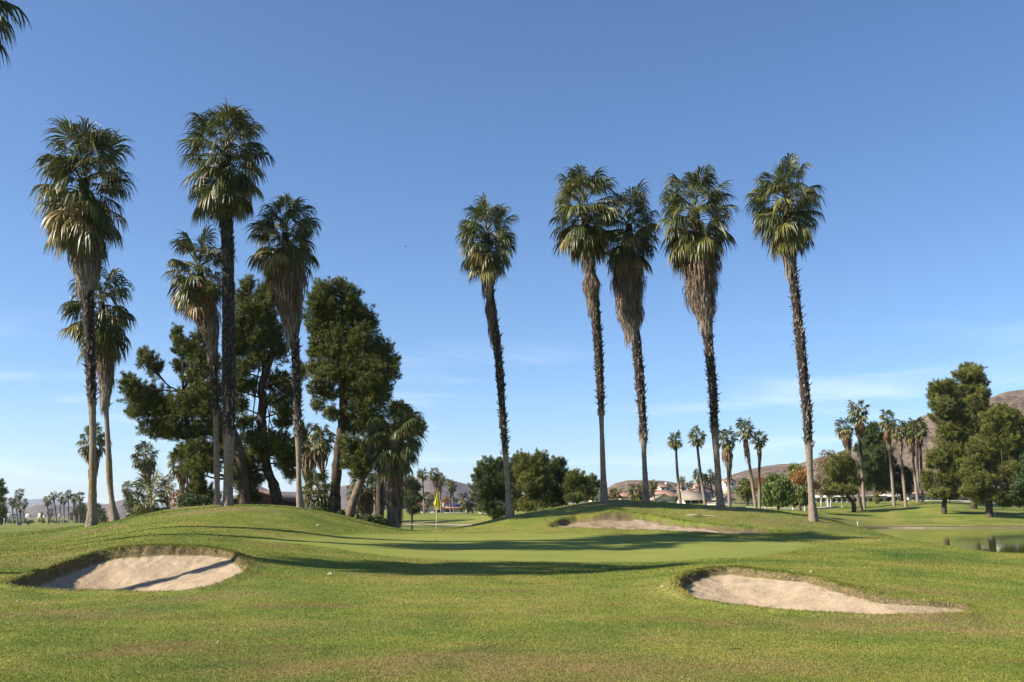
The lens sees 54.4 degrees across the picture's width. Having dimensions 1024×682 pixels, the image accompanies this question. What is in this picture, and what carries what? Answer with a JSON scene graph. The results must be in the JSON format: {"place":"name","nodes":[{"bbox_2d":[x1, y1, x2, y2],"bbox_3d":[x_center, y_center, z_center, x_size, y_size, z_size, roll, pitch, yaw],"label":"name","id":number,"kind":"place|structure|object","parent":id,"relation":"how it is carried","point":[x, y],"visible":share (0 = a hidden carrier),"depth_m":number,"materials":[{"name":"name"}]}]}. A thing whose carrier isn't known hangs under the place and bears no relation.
{"place":"outdoors","nodes":[
{"label":"outdoors","id":0,"kind":"place"},
{"bbox_2d":[5,498,188,511],"bbox_3d":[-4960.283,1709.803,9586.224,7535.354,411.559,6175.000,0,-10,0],"label":"hill","id":1,"kind":"structure","parent":0,"point":[32,502],"depth_m":8646.19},
{"bbox_2d":[10,475,552,517],"bbox_3d":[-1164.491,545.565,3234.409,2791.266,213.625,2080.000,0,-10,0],"label":"hill","id":2,"kind":"structure","parent":0,"point":[34,510],"depth_m":2826.02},
{"bbox_2d":[0,495,1023,681],"bbox_3d":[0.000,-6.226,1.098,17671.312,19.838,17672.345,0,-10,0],"label":"ground","id":3,"kind":"structure","parent":0,"point":[912,514],"depth_m":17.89,"materials":[{"name":"green plant"}]},
{"bbox_2d":[0,478,9,524],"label":"dark tree","id":4,"kind":"object","parent":3,"relation":"on","point":[4,511],"visible":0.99,"depth_m":187.50,"materials":[{"name":"green plant"}]},
{"bbox_2d":[8,497,16,523],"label":"fan palm","id":5,"kind":"object","parent":3,"relation":"on","point":[12,504],"visible":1,"depth_m":414.00,"materials":[{"name":"green plant"}]},
{"bbox_2d":[0,0,31,70],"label":"fan palm","id":6,"kind":"object","parent":3,"relation":"on","point":[6,27],"visible":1,"depth_m":36.74,"materials":[{"name":"green plant"}]},
{"bbox_2d":[14,488,24,520],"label":"fan palm","id":7,"kind":"object","parent":3,"relation":"on","point":[20,495],"visible":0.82,"depth_m":487.74,"materials":[{"name":"green plant"}]},
{"bbox_2d":[42,495,52,523],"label":"fan palm","id":8,"kind":"object","parent":3,"relation":"on","point":[47,503],"visible":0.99,"depth_m":418.93,"materials":[{"name":"green plant"}]},
{"bbox_2d":[69,502,87,522],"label":"dark tree","id":9,"kind":"object","parent":3,"relation":"on","point":[83,510],"visible":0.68,"depth_m":511.82,"materials":[{"name":"green plant"}]},
{"bbox_2d":[74,491,85,522],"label":"fan palm","id":10,"kind":"object","parent":3,"relation":"on","point":[78,499],"visible":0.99,"depth_m":444.93,"materials":[{"name":"green plant"}]},
{"bbox_2d":[27,115,138,526],"bbox_3d":[-19.533,-0.978,44.191,4.504,18.610,4.717,8,-13,-39],"label":"fan palm","id":11,"kind":"object","parent":3,"relation":"on","point":[79,225],"visible":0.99,"depth_m":44.35,"materials":[{"name":"green plant"}]},
{"bbox_2d":[74,422,112,478],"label":"fan palm","id":12,"kind":"object","parent":3,"relation":"on","point":[84,451],"visible":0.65,"depth_m":114.32,"materials":[{"name":"green plant"}]},
{"bbox_2d":[57,267,137,521],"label":"fan palm","id":13,"kind":"object","parent":3,"relation":"on","point":[109,338],"visible":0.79,"depth_m":48.19,"materials":[{"name":"green plant"}]},
{"bbox_2d":[97,501,107,522],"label":"dark tree","id":14,"kind":"object","parent":3,"relation":"on","point":[101,512],"visible":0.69,"depth_m":324.88,"materials":[{"name":"green plant"}]},
{"bbox_2d":[120,481,133,510],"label":"fan palm","id":15,"kind":"object","parent":3,"relation":"on","point":[125,491],"visible":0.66,"depth_m":118.52,"materials":[{"name":"green plant"}]},
{"bbox_2d":[122,489,149,517],"bbox_3d":[-21.527,9.547,57.187,1.792,2.350,1.804,0,-10,0],"label":"fan palm bush","id":16,"kind":"object","parent":3,"relation":"on","point":[127,498],"visible":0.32,"depth_m":56.98,"materials":[{"name":"green plant"}]},
{"bbox_2d":[37,554,241,591],"bbox_3d":[-8.616,5.562,22.882,5.323,1.125,6.210,0,-10,0],"label":"sand bunker","id":17,"kind":"object","parent":3,"relation":"on","point":[162,572],"visible":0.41,"depth_m":24.77,"materials":[{"name":"beige sand"}]},
{"bbox_2d":[129,440,160,503],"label":"fan palm","id":18,"kind":"object","parent":3,"relation":"on","point":[145,465],"visible":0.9,"depth_m":99.09,"materials":[{"name":"green plant"}]},
{"bbox_2d":[122,467,173,516],"bbox_3d":[-20.173,8.932,55.171,2.798,3.998,2.818,6,-12,-31],"label":"fan palm bush","id":19,"kind":"object","parent":3,"relation":"on","point":[152,507],"visible":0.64,"depth_m":55.15,"materials":[{"name":"green plant"}]},
{"bbox_2d":[154,472,176,508],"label":"tree","id":20,"kind":"object","parent":3,"relation":"on","point":[167,476],"visible":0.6,"depth_m":65.23,"materials":[{"name":"green plant"}]},
{"bbox_2d":[165,489,181,507],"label":"shrub","id":21,"kind":"object","parent":3,"relation":"on","point":[174,493],"visible":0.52,"depth_m":67.62,"materials":[{"name":"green plant"}]},
{"bbox_2d":[166,454,186,492],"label":"fan palm","id":22,"kind":"object","parent":3,"relation":"on","point":[181,480],"visible":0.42,"depth_m":90.97,"materials":[{"name":"green plant"}]},
{"bbox_2d":[115,322,250,506],"bbox_3d":[-20.120,4.644,61.107,8.641,12.144,3.347,0,-10,0],"label":"pine tree","id":23,"kind":"object","parent":3,"relation":"on","point":[171,412],"visible":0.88,"depth_m":60.80,"materials":[{"name":"green plant"}]},
{"bbox_2d":[175,494,212,506],"bbox_3d":[-18.850,9.542,59.152,2.528,1.041,2.046,0,-10,0],"label":"shrub","id":24,"kind":"object","parent":3,"relation":"on","point":[190,500],"visible":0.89,"depth_m":58.83,"materials":[{"name":"green plant"}]},
{"bbox_2d":[160,223,239,504],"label":"fan palm","id":25,"kind":"object","parent":3,"relation":"on","point":[197,301],"visible":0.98,"depth_m":50.05,"materials":[{"name":"green plant"}]},
{"bbox_2d":[175,97,274,505],"bbox_3d":[-13.616,-1.767,46.258,4.352,19.307,4.668,-5,-11,27],"label":"fan palm","id":26,"kind":"object","parent":3,"relation":"on","point":[226,193],"visible":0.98,"depth_m":46.41,"materials":[{"name":"green plant"}]},
{"bbox_2d":[220,273,309,505],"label":"pine tree","id":27,"kind":"object","parent":3,"relation":"on","point":[249,337],"visible":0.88,"depth_m":64.14,"materials":[{"name":"green plant"}]},
{"bbox_2d":[233,490,306,506],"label":"house","id":28,"kind":"structure","parent":3,"relation":"on","point":[289,500],"depth_m":98.82,"materials":[{"name":"brown"}]},
{"bbox_2d":[243,192,321,507],"bbox_3d":[-11.266,0.291,48.177,3.840,15.881,3.930,0,-10,0],"label":"fan palm","id":29,"kind":"object","parent":3,"relation":"on","point":[284,268],"visible":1,"depth_m":48.19,"materials":[{"name":"green plant"}]},
{"bbox_2d":[293,420,319,504],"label":"fan palm","id":30,"kind":"object","parent":3,"relation":"on","point":[308,463],"visible":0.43,"depth_m":75.30,"materials":[{"name":"green plant"}]},
{"bbox_2d":[301,469,337,511],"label":"fan palm","id":31,"kind":"object","parent":3,"relation":"on","point":[323,497],"visible":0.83,"depth_m":56.07,"materials":[{"name":"green plant"}]},
{"bbox_2d":[308,424,335,501],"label":"fan palm","id":32,"kind":"object","parent":3,"relation":"on","point":[323,447],"visible":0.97,"depth_m":73.48,"materials":[{"name":"green plant"}]},
{"bbox_2d":[301,275,403,512],"bbox_3d":[-9.452,3.097,58.078,6.390,14.546,3.507,0,-10,0],"label":"pine tree","id":33,"kind":"object","parent":3,"relation":"on","point":[365,380],"visible":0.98,"depth_m":58.16,"materials":[{"name":"green plant"}]},
{"bbox_2d":[335,430,378,516],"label":"pine tree","id":34,"kind":"object","parent":3,"relation":"on","point":[355,460],"visible":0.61,"depth_m":55.16,"materials":[{"name":"green plant"}]},
{"bbox_2d":[345,470,375,518],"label":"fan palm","id":35,"kind":"object","parent":3,"relation":"on","point":[366,499],"visible":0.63,"depth_m":59.03,"materials":[{"name":"green plant"}]},
{"bbox_2d":[355,505,365,519],"bbox_3d":[-8.841,10.095,57.112,1.200,1.459,1.160,9,-14,-43],"label":"fan palm bush","id":36,"kind":"object","parent":3,"relation":"on","point":[358,516],"visible":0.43,"depth_m":57.10,"materials":[{"name":"green plant"}]},
{"bbox_2d":[361,514,387,525],"bbox_3d":[-7.135,9.619,53.177,1.702,0.753,1.698,0,-10,0],"label":"shrub","id":37,"kind":"object","parent":3,"relation":"on","point":[382,520],"visible":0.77,"depth_m":52.77,"materials":[{"name":"green plant"}]},
{"bbox_2d":[361,394,427,527],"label":"fan palm","id":38,"kind":"object","parent":3,"relation":"on","point":[394,469],"visible":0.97,"depth_m":51.24,"materials":[{"name":"green plant"}]},
{"bbox_2d":[365,399,428,521],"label":"fan palm","id":39,"kind":"object","parent":3,"relation":"on","point":[379,507],"visible":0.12,"depth_m":54.31,"materials":[{"name":"green plant"}]},
{"bbox_2d":[402,474,423,523],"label":"pine tree","id":40,"kind":"object","parent":3,"relation":"on","point":[414,498],"visible":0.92,"depth_m":186.53,"materials":[{"name":"green plant"}]},
{"bbox_2d":[416,468,428,514],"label":"fan palm","id":41,"kind":"object","parent":3,"relation":"on","point":[420,474],"visible":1,"depth_m":222.68,"materials":[{"name":"green plant"}]},
{"bbox_2d":[422,491,434,512],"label":"fan palm","id":42,"kind":"object","parent":3,"relation":"on","point":[428,502],"visible":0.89,"depth_m":258.39,"materials":[{"name":"green plant"}]},
{"bbox_2d":[427,467,440,513],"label":"fan palm","id":43,"kind":"object","parent":3,"relation":"on","point":[435,478],"visible":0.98,"depth_m":225.46,"materials":[{"name":"green plant"}]},
{"bbox_2d":[420,503,447,512],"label":"house","id":44,"kind":"structure","parent":3,"relation":"on","point":[431,509],"depth_m":258.29,"materials":[{"name":"beige paint"}]},
{"bbox_2d":[438,472,445,513],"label":"fan palm","id":45,"kind":"object","parent":3,"relation":"on","point":[441,481],"visible":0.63,"depth_m":232.20,"materials":[{"name":"green plant"}]},
{"bbox_2d":[444,478,454,513],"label":"fan palm","id":46,"kind":"object","parent":3,"relation":"on","point":[449,487],"visible":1,"depth_m":219.31,"materials":[{"name":"green plant"}]},
{"bbox_2d":[442,503,468,511],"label":"house","id":47,"kind":"structure","parent":3,"relation":"on","point":[447,506],"depth_m":265.57,"materials":[{"name":"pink paint"}]},
{"bbox_2d":[458,490,477,513],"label":"fan palm","id":48,"kind":"object","parent":3,"relation":"on","point":[466,507],"visible":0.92,"depth_m":228.56,"materials":[{"name":"green plant"}]},
{"bbox_2d":[454,193,519,517],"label":"fan palm","id":49,"kind":"object","parent":3,"relation":"on","point":[487,265],"visible":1,"depth_m":48.80,"materials":[{"name":"green plant"}]},
{"bbox_2d":[467,454,514,519],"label":"shrub","id":50,"kind":"object","parent":3,"relation":"on","point":[488,484],"visible":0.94,"depth_m":90.00,"materials":[{"name":"green plant"}]},
{"bbox_2d":[500,448,530,514],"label":"pine tree","id":51,"kind":"object","parent":3,"relation":"on","point":[516,494],"visible":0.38,"depth_m":102.77,"materials":[{"name":"green plant"}]},
{"bbox_2d":[246,533,807,562],"bbox_3d":[1.475,7.215,35.178,16.624,0.687,14.314,-4,-11,21],"label":"putting green","id":52,"kind":"object","parent":3,"relation":"on","point":[579,548],"visible":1,"depth_m":34.48,"materials":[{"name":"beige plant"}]},
{"bbox_2d":[434,488,440,526],"bbox_3d":[-2.855,6.642,38.034,0.291,2.022,0.161,0,-10,0],"label":"flagstick","id":53,"kind":"object","parent":52,"relation":"on","point":[437,503],"visible":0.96,"depth_m":38.11,"materials":[{"name":"yellow fabric"}]},
{"bbox_2d":[510,447,555,512],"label":"pine tree","id":54,"kind":"object","parent":3,"relation":"on","point":[532,472],"visible":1,"depth_m":94.70,"materials":[{"name":"green plant"}]},
{"bbox_2d":[545,455,572,507],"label":"pine tree","id":55,"kind":"object","parent":3,"relation":"on","point":[558,469],"visible":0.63,"depth_m":97.33,"materials":[{"name":"green plant"}]},
{"bbox_2d":[558,468,596,503],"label":"pine tree","id":56,"kind":"object","parent":3,"relation":"on","point":[576,483],"visible":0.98,"depth_m":93.49,"materials":[{"name":"green plant"}]},
{"bbox_2d":[549,164,622,501],"bbox_3d":[3.979,-0.513,52.989,4.087,18.432,4.419,0,-10,0],"label":"fan palm","id":57,"kind":"object","parent":3,"relation":"on","point":[583,240],"visible":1,"depth_m":53.08,"materials":[{"name":"green plant"}]},
{"bbox_2d":[587,473,600,500],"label":"pine tree","id":58,"kind":"object","parent":3,"relation":"on","point":[595,481],"visible":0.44,"depth_m":108.31,"materials":[{"name":"green plant"}]},
{"bbox_2d":[609,487,622,499],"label":"fan palm","id":59,"kind":"object","parent":3,"relation":"on","point":[614,491],"visible":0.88,"depth_m":147.96,"materials":[{"name":"green plant"}]},
{"bbox_2d":[598,178,664,501],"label":"fan palm","id":60,"kind":"object","parent":3,"relation":"on","point":[627,264],"visible":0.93,"depth_m":54.28,"materials":[{"name":"green plant"}]},
{"bbox_2d":[627,482,642,499],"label":"fan palm","id":61,"kind":"object","parent":3,"relation":"on","point":[637,496],"visible":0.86,"depth_m":138.00,"materials":[{"name":"green plant"}]},
{"bbox_2d":[648,479,658,500],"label":"fan palm","id":62,"kind":"object","parent":3,"relation":"on","point":[653,489],"visible":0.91,"depth_m":158.12,"materials":[{"name":"green plant"}]},
{"bbox_2d":[650,493,677,502],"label":"house","id":63,"kind":"structure","parent":3,"relation":"on","point":[664,497],"depth_m":197.54,"materials":[{"name":"beige paint"}]},
{"bbox_2d":[656,482,672,489],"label":"house","id":64,"kind":"structure","parent":3,"relation":"on","point":[665,486],"depth_m":415.70,"materials":[{"name":"white paint"}]},
{"bbox_2d":[654,490,677,502],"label":"house","id":65,"kind":"structure","parent":3,"relation":"on","point":[670,492],"depth_m":217.05,"materials":[{"name":"beige paint"}]},
{"bbox_2d":[666,430,682,502],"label":"fan palm","id":66,"kind":"object","parent":3,"relation":"on","point":[674,444],"visible":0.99,"depth_m":119.24,"materials":[{"name":"green plant"}]},
{"bbox_2d":[549,512,807,533],"bbox_3d":[7.495,8.114,44.270,11.264,1.028,4.411,-3,-10,16],"label":"sand bunker","id":67,"kind":"object","parent":3,"relation":"on","point":[619,520],"visible":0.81,"depth_m":45.05,"materials":[{"name":"beige sand"}]},
{"bbox_2d":[675,491,711,503],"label":"house","id":68,"kind":"structure","parent":3,"relation":"on","point":[691,497],"depth_m":198.81,"materials":[{"name":"white paint"}]},
{"bbox_2d":[686,425,706,504],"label":"fan palm","id":69,"kind":"object","parent":3,"relation":"on","point":[698,442],"visible":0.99,"depth_m":117.32,"materials":[{"name":"green plant"}]},
{"bbox_2d":[655,164,739,508],"bbox_3d":[9.813,-0.294,51.906,4.716,18.312,4.763,0,-10,0],"label":"fan palm","id":70,"kind":"object","parent":3,"relation":"on","point":[693,256],"visible":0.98,"depth_m":51.80,"materials":[{"name":"green plant"}]},
{"bbox_2d":[693,468,704,490],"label":"fan palm","id":71,"kind":"object","parent":3,"relation":"on","point":[695,473],"visible":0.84,"depth_m":212.69,"materials":[{"name":"green plant"}]},
{"bbox_2d":[703,468,714,497],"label":"fan palm","id":72,"kind":"object","parent":3,"relation":"on","point":[711,482],"visible":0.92,"depth_m":213.66,"materials":[{"name":"green plant"}]},
{"bbox_2d":[719,426,738,506],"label":"fan palm","id":73,"kind":"object","parent":3,"relation":"on","point":[726,453],"visible":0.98,"depth_m":111.13,"materials":[{"name":"green plant"}]},
{"bbox_2d":[722,479,736,494],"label":"house","id":74,"kind":"structure","parent":3,"relation":"on","point":[724,484],"depth_m":425.81,"materials":[{"name":"white paint"}]},
{"bbox_2d":[735,477,756,505],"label":"garden tree","id":75,"kind":"object","parent":3,"relation":"on","point":[744,493],"visible":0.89,"depth_m":168.34,"materials":[{"name":"green plant"}]},
{"bbox_2d":[735,417,757,507],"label":"fan palm","id":76,"kind":"object","parent":3,"relation":"on","point":[746,435],"visible":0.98,"depth_m":111.31,"materials":[{"name":"green plant"}]},
{"bbox_2d":[749,429,767,508],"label":"fan palm","id":77,"kind":"object","parent":3,"relation":"on","point":[759,445],"visible":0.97,"depth_m":113.30,"materials":[{"name":"green plant"}]},
{"bbox_2d":[761,472,796,509],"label":"pepper tree","id":78,"kind":"object","parent":3,"relation":"on","point":[778,491],"visible":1,"depth_m":132.91,"materials":[{"name":"green plant"}]},
{"bbox_2d":[743,152,825,521],"bbox_3d":[13.965,-0.342,49.887,4.300,18.908,3.866,4,-11,-23],"label":"fan palm","id":79,"kind":"object","parent":3,"relation":"on","point":[787,242],"visible":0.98,"depth_m":50.02,"materials":[{"name":"green plant"}]},
{"bbox_2d":[786,462,805,478],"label":"garden tree","id":80,"kind":"object","parent":3,"relation":"on","point":[794,467],"visible":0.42,"depth_m":187.32,"materials":[{"name":"green plant"}]},
{"bbox_2d":[789,484,807,510],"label":"pepper tree","id":81,"kind":"object","parent":3,"relation":"on","point":[801,498],"visible":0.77,"depth_m":137.59,"materials":[{"name":"green plant"}]},
{"bbox_2d":[790,468,820,510],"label":"autumn tree","id":82,"kind":"object","parent":3,"relation":"on","point":[797,476],"visible":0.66,"depth_m":148.72,"materials":[{"name":"orange plant"}]},
{"bbox_2d":[685,574,960,614],"bbox_3d":[4.707,4.739,18.284,3.140,0.573,6.715,5,-11,-25],"label":"sand bunker","id":83,"kind":"object","parent":3,"relation":"on","point":[760,591],"visible":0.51,"depth_m":19.00,"materials":[{"name":"beige sand"}]},
{"bbox_2d":[813,449,836,506],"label":"autumn tree","id":84,"kind":"object","parent":3,"relation":"on","point":[820,459],"visible":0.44,"depth_m":165.66,"materials":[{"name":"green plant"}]},
{"bbox_2d":[818,450,864,511],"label":"pine tree","id":85,"kind":"object","parent":3,"relation":"on","point":[841,478],"visible":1,"depth_m":155.71,"materials":[{"name":"green plant"}]},
{"bbox_2d":[833,416,862,509],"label":"fan palm","id":86,"kind":"object","parent":3,"relation":"on","point":[845,435],"visible":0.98,"depth_m":161.22,"materials":[{"name":"green plant"}]},
{"bbox_2d":[815,496,886,501],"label":"colonnade","id":87,"kind":"object","parent":3,"relation":"on","point":[854,498],"visible":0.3,"depth_m":195.34,"materials":[{"name":"beige paint"}]},
{"bbox_2d":[846,399,869,508],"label":"fan palm","id":88,"kind":"object","parent":3,"relation":"on","point":[859,425],"visible":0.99,"depth_m":163.42,"materials":[{"name":"green plant"}]},
{"bbox_2d":[852,421,897,501],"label":"pine tree","id":89,"kind":"object","parent":3,"relation":"on","point":[875,453],"visible":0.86,"depth_m":187.80,"materials":[{"name":"green plant"}]},
{"bbox_2d":[878,409,898,505],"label":"fan palm","id":90,"kind":"object","parent":3,"relation":"on","point":[883,424],"visible":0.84,"depth_m":167.19,"materials":[{"name":"green plant"}]},
{"bbox_2d":[869,495,913,500],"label":"patio cover","id":91,"kind":"object","parent":3,"relation":"on","point":[897,498],"visible":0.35,"depth_m":197.34,"materials":[{"name":"beige paint"}]},
{"bbox_2d":[887,420,908,506],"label":"fan palm","id":92,"kind":"object","parent":3,"relation":"on","point":[899,437],"visible":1,"depth_m":162.22,"materials":[{"name":"green plant"}]},
{"bbox_2d":[887,464,914,500],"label":"dark tree","id":93,"kind":"object","parent":3,"relation":"on","point":[909,482],"visible":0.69,"depth_m":191.39,"materials":[{"name":"green plant"}]},
{"bbox_2d":[881,483,930,500],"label":"house","id":94,"kind":"structure","parent":3,"relation":"on","point":[925,496],"depth_m":207.68,"materials":[{"name":"white paint"}]},
{"bbox_2d":[902,420,919,501],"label":"fan palm","id":95,"kind":"object","parent":3,"relation":"on","point":[910,442],"visible":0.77,"depth_m":170.94,"materials":[{"name":"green plant"}]},
{"bbox_2d":[906,415,927,500],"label":"fan palm","id":96,"kind":"object","parent":3,"relation":"on","point":[920,418],"visible":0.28,"depth_m":175.12,"materials":[{"name":"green plant"}]},
{"bbox_2d":[911,420,930,502],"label":"fan palm","id":97,"kind":"object","parent":3,"relation":"on","point":[920,434],"visible":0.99,"depth_m":166.29,"materials":[{"name":"green plant"}]},
{"bbox_2d":[917,377,974,513],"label":"pine tree","id":98,"kind":"object","parent":3,"relation":"on","point":[954,422],"visible":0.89,"depth_m":148.49,"materials":[{"name":"green plant"}]},
{"bbox_2d":[868,527,1023,527],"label":"stone kerb","id":99,"kind":"structure","parent":3,"relation":"on","point":[945,527],"depth_m":122.69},
{"bbox_2d":[950,361,993,508],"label":"pine tree","id":100,"kind":"object","parent":3,"relation":"on","point":[973,385],"visible":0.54,"depth_m":157.37,"materials":[{"name":"green plant"}]},
{"bbox_2d":[954,401,1023,516],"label":"pine tree","id":101,"kind":"object","parent":3,"relation":"on","point":[989,465],"visible":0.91,"depth_m":144.35,"materials":[{"name":"green plant"}]},
{"bbox_2d":[1005,451,1023,501],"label":"garden tree","id":102,"kind":"object","parent":3,"relation":"on","point":[1019,485],"visible":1,"depth_m":137.99,"materials":[{"name":"green plant"}]},
{"bbox_2d":[0,0,1023,503],"label":"sky","id":103,"kind":"structure","parent":0,"point":[391,118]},
{"bbox_2d":[584,480,676,501],"bbox_3d":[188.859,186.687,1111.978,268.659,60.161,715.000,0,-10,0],"label":"hill","id":104,"kind":"structure","parent":0,"point":[623,485],"depth_m":1024.54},
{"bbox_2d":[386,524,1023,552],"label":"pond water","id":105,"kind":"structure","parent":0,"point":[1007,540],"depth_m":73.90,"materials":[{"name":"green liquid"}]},
{"bbox_2d":[710,389,1023,498],"bbox_3d":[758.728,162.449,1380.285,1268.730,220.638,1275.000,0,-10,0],"label":"hill","id":106,"kind":"structure","parent":0,"point":[1013,399],"depth_m":1236.44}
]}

